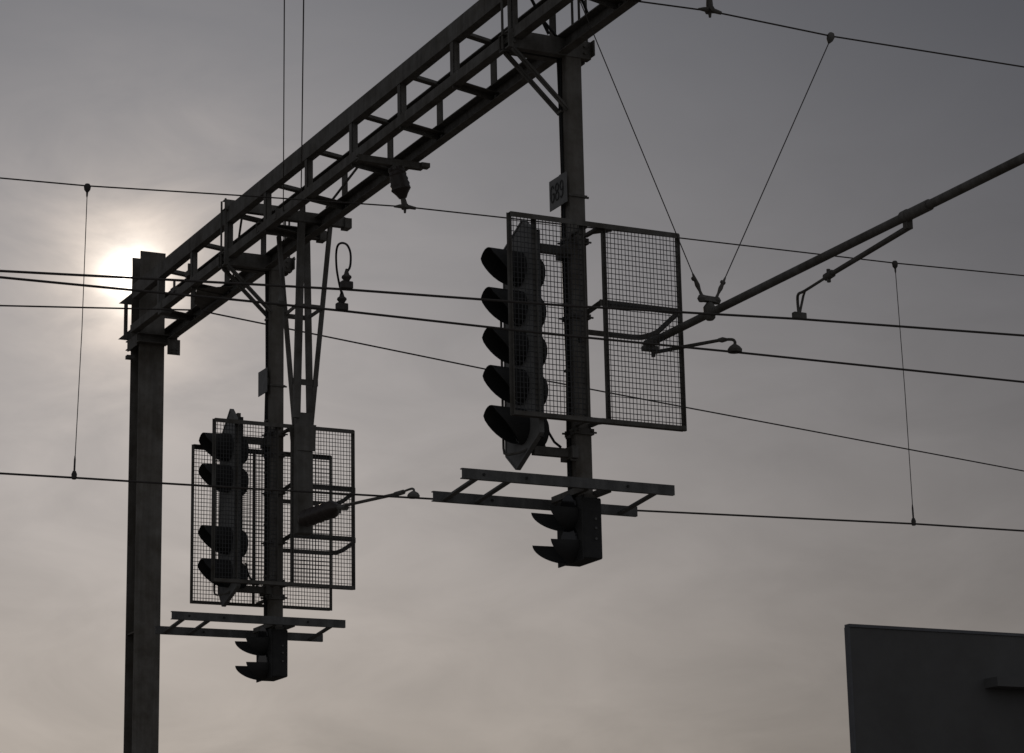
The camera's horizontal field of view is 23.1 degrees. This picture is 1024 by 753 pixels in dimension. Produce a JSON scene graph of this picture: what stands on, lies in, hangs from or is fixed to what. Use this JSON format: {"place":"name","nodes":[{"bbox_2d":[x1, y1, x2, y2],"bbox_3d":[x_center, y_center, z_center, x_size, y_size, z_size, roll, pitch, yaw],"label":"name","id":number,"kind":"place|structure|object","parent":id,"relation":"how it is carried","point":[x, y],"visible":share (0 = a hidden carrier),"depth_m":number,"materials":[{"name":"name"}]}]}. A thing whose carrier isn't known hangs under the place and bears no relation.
{"place":"outdoors","nodes":[
{"label":"outdoors","id":0,"kind":"place"},
{"bbox_2d":[0,0,1023,752],"label":"sky","id":1,"kind":"structure","parent":0,"point":[690,633],"materials":[{"name":"grey"}]},
{"bbox_2d":[844,624,1023,752],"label":"screen wall","id":2,"kind":"structure","parent":0,"point":[919,690],"depth_m":41.56,"materials":[{"name":"paint"}]},
{"label":"ground","id":3,"kind":"structure","parent":0,"visible":0},
{"bbox_2d":[119,251,179,752],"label":"gantry post","id":4,"kind":"object","parent":3,"relation":"on","point":[145,345],"visible":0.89,"depth_m":23.58,"materials":[{"name":"metal"}]},
{"bbox_2d":[130,0,640,345],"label":"gantry beam","id":5,"kind":"structure","parent":4,"relation":"on","point":[467,23],"depth_m":19.30,"materials":[{"name":"metal"}]},
{"bbox_2d":[0,305,191,310],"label":"pull off wire","id":6,"kind":"object","parent":5,"relation":"attached to","point":[94,307],"visible":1,"depth_m":22.39,"materials":[{"name":"black metal"}]},
{"bbox_2d":[218,198,295,628],"bbox_3d":[-2.176,0.364,21.422,0.665,3.850,0.200,6,-16,-26],"label":"signal mast","id":7,"kind":"object","parent":5,"relation":"hanging from","point":[274,357],"visible":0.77,"depth_m":21.57,"materials":[{"name":"metal"}]},
{"bbox_2d":[197,409,271,606],"bbox_3d":[-2.342,1.095,21.163,0.619,1.675,0.424,-1,-14,0],"label":"railway signal","id":8,"kind":"object","parent":7,"relation":"attached to","point":[226,592],"visible":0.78,"depth_m":21.09,"materials":[{"name":"grey paint"}]},
{"bbox_2d":[154,611,345,641],"bbox_3d":[-2.200,2.093,20.955,1.530,0.116,0.540,6,-16,-26],"label":"platform frame","id":9,"kind":"object","parent":7,"relation":"attached to","point":[268,622],"visible":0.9,"depth_m":20.90,"materials":[{"name":"metal"}]},
{"bbox_2d":[190,444,331,610],"bbox_3d":[-2.107,1.281,21.413,1.289,1.363,0.215,6,-16,-26],"label":"screen","id":10,"kind":"object","parent":7,"relation":"attached to","point":[192,541],"visible":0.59,"depth_m":21.43,"materials":[{"name":"paint"}]},
{"bbox_2d":[235,626,287,682],"bbox_3d":[-2.102,2.313,20.963,0.363,0.458,0.345,6,-16,-26],"label":"shunting signal","id":11,"kind":"object","parent":7,"relation":"attached to","point":[268,648],"visible":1,"depth_m":20.87,"materials":[{"name":"black paint"}]},
{"bbox_2d":[258,367,286,396],"bbox_3d":[-2.058,0.057,21.585,0.196,0.216,0.205,6,-16,-26],"label":"number plate","id":12,"kind":"object","parent":7,"relation":"attached to","point":[263,381],"visible":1,"depth_m":21.52,"materials":[{"name":"paint"}]},
{"bbox_2d":[211,418,354,589],"bbox_3d":[-1.953,1.095,21.154,1.281,1.381,0.215,6,-16,-26],"label":"screen","id":13,"kind":"object","parent":7,"relation":"attached to","point":[275,582],"visible":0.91,"depth_m":21.03,"materials":[{"name":"paint"}]},
{"bbox_2d":[262,534,355,554],"bbox_3d":[-1.760,1.428,21.369,0.778,0.081,0.495,6,-16,-26],"label":"guard rail","id":14,"kind":"object","parent":7,"relation":"attached to","point":[287,537],"visible":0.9,"depth_m":21.27,"materials":[{"name":"metal"}]},
{"bbox_2d":[262,483,355,505],"bbox_3d":[-1.768,1.009,21.474,0.778,0.084,0.495,6,-16,-26],"label":"guard rail","id":15,"kind":"object","parent":7,"relation":"attached to","point":[339,488],"visible":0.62,"depth_m":21.36,"materials":[{"name":"metal"}]},
{"bbox_2d":[301,0,303,191],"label":"stay wire","id":16,"kind":"object","parent":5,"relation":"attached to","point":[302,93],"visible":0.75,"depth_m":18.12,"materials":[{"name":"black metal"}]},
{"bbox_2d":[256,208,351,535],"bbox_3d":[-1.721,-0.060,20.647,0.670,2.780,0.500,6,-16,-26],"label":"drop bracket","id":17,"kind":"object","parent":5,"relation":"hanging from","point":[302,429],"visible":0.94,"depth_m":20.60,"materials":[{"name":"metal"}]},
{"bbox_2d":[276,288,285,306],"bbox_3d":[-1.916,-0.659,20.784,0.078,0.153,0.080,-1,-14,0],"label":"wire anchor","id":18,"kind":"object","parent":17,"relation":"attached to","point":[281,296],"visible":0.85,"depth_m":20.77,"materials":[{"name":"paint"}]},
{"bbox_2d":[282,0,284,287],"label":"stay wire","id":19,"kind":"object","parent":18,"relation":"attached to","point":[283,119],"visible":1,"depth_m":18.06,"materials":[{"name":"black metal"}]},
{"bbox_2d":[297,488,419,526],"bbox_3d":[-1.186,0.987,19.299,0.149,0.276,2.146,6,-16,-28],"label":"steady arm","id":20,"kind":"object","parent":17,"relation":"attached to","point":[320,513],"visible":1,"depth_m":19.70},
{"bbox_2d":[0,472,1023,531],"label":"contact wire","id":21,"kind":"object","parent":20,"relation":"attached to","point":[166,483],"visible":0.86,"depth_m":18.31,"materials":[{"name":"black metal"}]},
{"bbox_2d":[356,154,429,212],"bbox_3d":[-0.899,-1.437,18.897,0.588,0.412,0.151,3,-15,-17],"label":"suspension insulator","id":22,"kind":"object","parent":5,"relation":"attached to","point":[400,187],"visible":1,"depth_m":18.88,"materials":[{"name":"paint"}]},
{"bbox_2d":[0,177,1023,275],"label":"messenger wire","id":23,"kind":"object","parent":22,"relation":"hanging from","point":[479,215],"visible":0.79,"depth_m":18.98,"materials":[{"name":"black metal"}]},
{"bbox_2d":[71,183,90,479],"bbox_3d":[-3.075,-0.343,17.860,0.052,2.261,0.346,-1,-14,0],"label":"dropper","id":24,"kind":"object","parent":23,"relation":"hanging from","point":[87,187],"visible":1,"depth_m":17.83,"materials":[{"name":"black metal"}]},
{"bbox_2d":[892,261,915,525],"bbox_3d":[3.157,0.115,20.197,0.051,2.260,0.322,-2,-14,5],"label":"dropper","id":25,"kind":"object","parent":23,"relation":"hanging from","point":[895,266],"visible":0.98,"depth_m":20.17,"materials":[{"name":"black metal"}]},
{"bbox_2d":[499,0,596,497],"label":"signal mast","id":26,"kind":"object","parent":5,"relation":"hanging from","point":[568,96],"visible":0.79,"depth_m":16.80,"materials":[{"name":"metal"}]},
{"bbox_2d":[481,220,578,469],"bbox_3d":[0.109,-0.218,16.392,0.618,1.656,0.464,-1,-14,0],"label":"railway signal","id":27,"kind":"object","parent":26,"relation":"attached to","point":[523,438],"visible":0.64,"depth_m":16.31,"materials":[{"name":"grey paint"}]},
{"bbox_2d":[431,468,674,516],"bbox_3d":[0.259,0.754,16.197,1.530,0.116,0.540,6,-16,-26],"label":"platform frame","id":28,"kind":"object","parent":26,"relation":"attached to","point":[580,485],"visible":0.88,"depth_m":16.14,"materials":[{"name":"metal"}]},
{"bbox_2d":[531,494,602,567],"bbox_3d":[0.349,0.984,16.198,0.363,0.461,0.345,6,-16,-26],"label":"shunting signal","id":29,"kind":"object","parent":26,"relation":"attached to","point":[575,523],"visible":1,"depth_m":16.11,"materials":[{"name":"black paint"}]},
{"bbox_2d":[549,171,588,211],"bbox_3d":[0.392,-1.228,16.806,0.200,0.210,0.245,6,-16,-26],"label":"number plate","id":30,"kind":"object","parent":26,"relation":"attached to","point":[558,195],"visible":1,"depth_m":16.75,"materials":[{"name":"paint"}]},
{"bbox_2d":[506,211,686,431],"bbox_3d":[0.519,-0.335,16.426,1.284,1.351,0.215,6,-16,-26],"label":"screen","id":31,"kind":"object","parent":26,"relation":"attached to","point":[601,228],"visible":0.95,"depth_m":16.33,"materials":[{"name":"paint"}]},
{"bbox_2d":[559,299,676,339],"bbox_3d":[0.681,-0.380,16.724,0.778,0.104,0.495,6,-16,-26],"label":"guard rail","id":32,"kind":"object","parent":26,"relation":"attached to","point":[589,317],"visible":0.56,"depth_m":16.64,"materials":[{"name":"metal"}]},
{"bbox_2d":[203,310,1023,471],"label":"pull off wire","id":33,"kind":"object","parent":5,"relation":"attached to","point":[621,394],"visible":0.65,"depth_m":26.38,"materials":[{"name":"black metal"}]},
{"bbox_2d":[698,0,721,17],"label":"suspension insulator","id":34,"kind":"object","parent":5,"relation":"attached to","point":[709,9],"visible":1,"depth_m":16.20,"materials":[{"name":"paint"}]},
{"bbox_2d":[626,0,1023,67],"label":"messenger wire","id":35,"kind":"object","parent":34,"relation":"hanging from","point":[827,34],"visible":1,"depth_m":16.71,"materials":[{"name":"black metal"}]},
{"bbox_2d":[578,0,702,294],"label":"bridle wire","id":36,"kind":"object","parent":35,"relation":"hanging from","point":[696,282],"visible":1,"depth_m":16.00,"materials":[{"name":"black metal"}]},
{"bbox_2d":[715,32,834,296],"bbox_3d":[1.729,-1.399,16.410,0.889,1.859,0.053,1,-14,-9],"label":"bridle wire","id":37,"kind":"object","parent":35,"relation":"hanging from","point":[830,37],"visible":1,"depth_m":16.41,"materials":[{"name":"black metal"}]},
{"bbox_2d":[641,153,1023,356],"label":"registration tube","id":38,"kind":"object","parent":37,"relation":"hanging from","point":[905,217],"visible":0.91,"depth_m":14.61,"materials":[{"name":"paint"}]},
{"bbox_2d":[652,337,741,353],"bbox_3d":[1.201,-0.170,16.425,0.096,0.191,0.865,9,-17,-36],"label":"steady arm","id":39,"kind":"object","parent":38,"relation":"attached to","point":[734,346],"visible":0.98,"depth_m":16.23},
{"bbox_2d":[0,276,1023,382],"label":"contact wire","id":40,"kind":"object","parent":39,"relation":"attached to","point":[410,318],"visible":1,"depth_m":15.37,"materials":[{"name":"black metal"}]},
{"bbox_2d":[697,294,720,304],"bbox_3d":[1.267,-0.494,16.099,0.170,0.046,0.060,6,-16,-26],"label":"bridle hub","id":41,"kind":"object","parent":38,"relation":"attached to","point":[707,298],"visible":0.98,"depth_m":16.08,"materials":[{"name":"paint"}]},
{"bbox_2d":[792,228,909,317],"bbox_3d":[1.959,-0.606,14.743,0.149,0.196,1.398,4,-15,-19],"label":"steady arm","id":42,"kind":"object","parent":38,"relation":"attached to","point":[828,275],"visible":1,"depth_m":14.71},
{"bbox_2d":[0,270,1023,336],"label":"contact wire","id":43,"kind":"object","parent":42,"relation":"attached to","point":[457,297],"visible":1,"depth_m":14.80,"materials":[{"name":"black metal"}]},
{"bbox_2d":[335,242,352,310],"bbox_3d":[-0.996,-0.612,14.766,0.091,0.332,0.527,1,-14,-7],"label":"jumper cable","id":44,"kind":"object","parent":43,"relation":"attached to","point":[344,283],"visible":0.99,"depth_m":14.74,"materials":[{"name":"black metal"}]}
]}

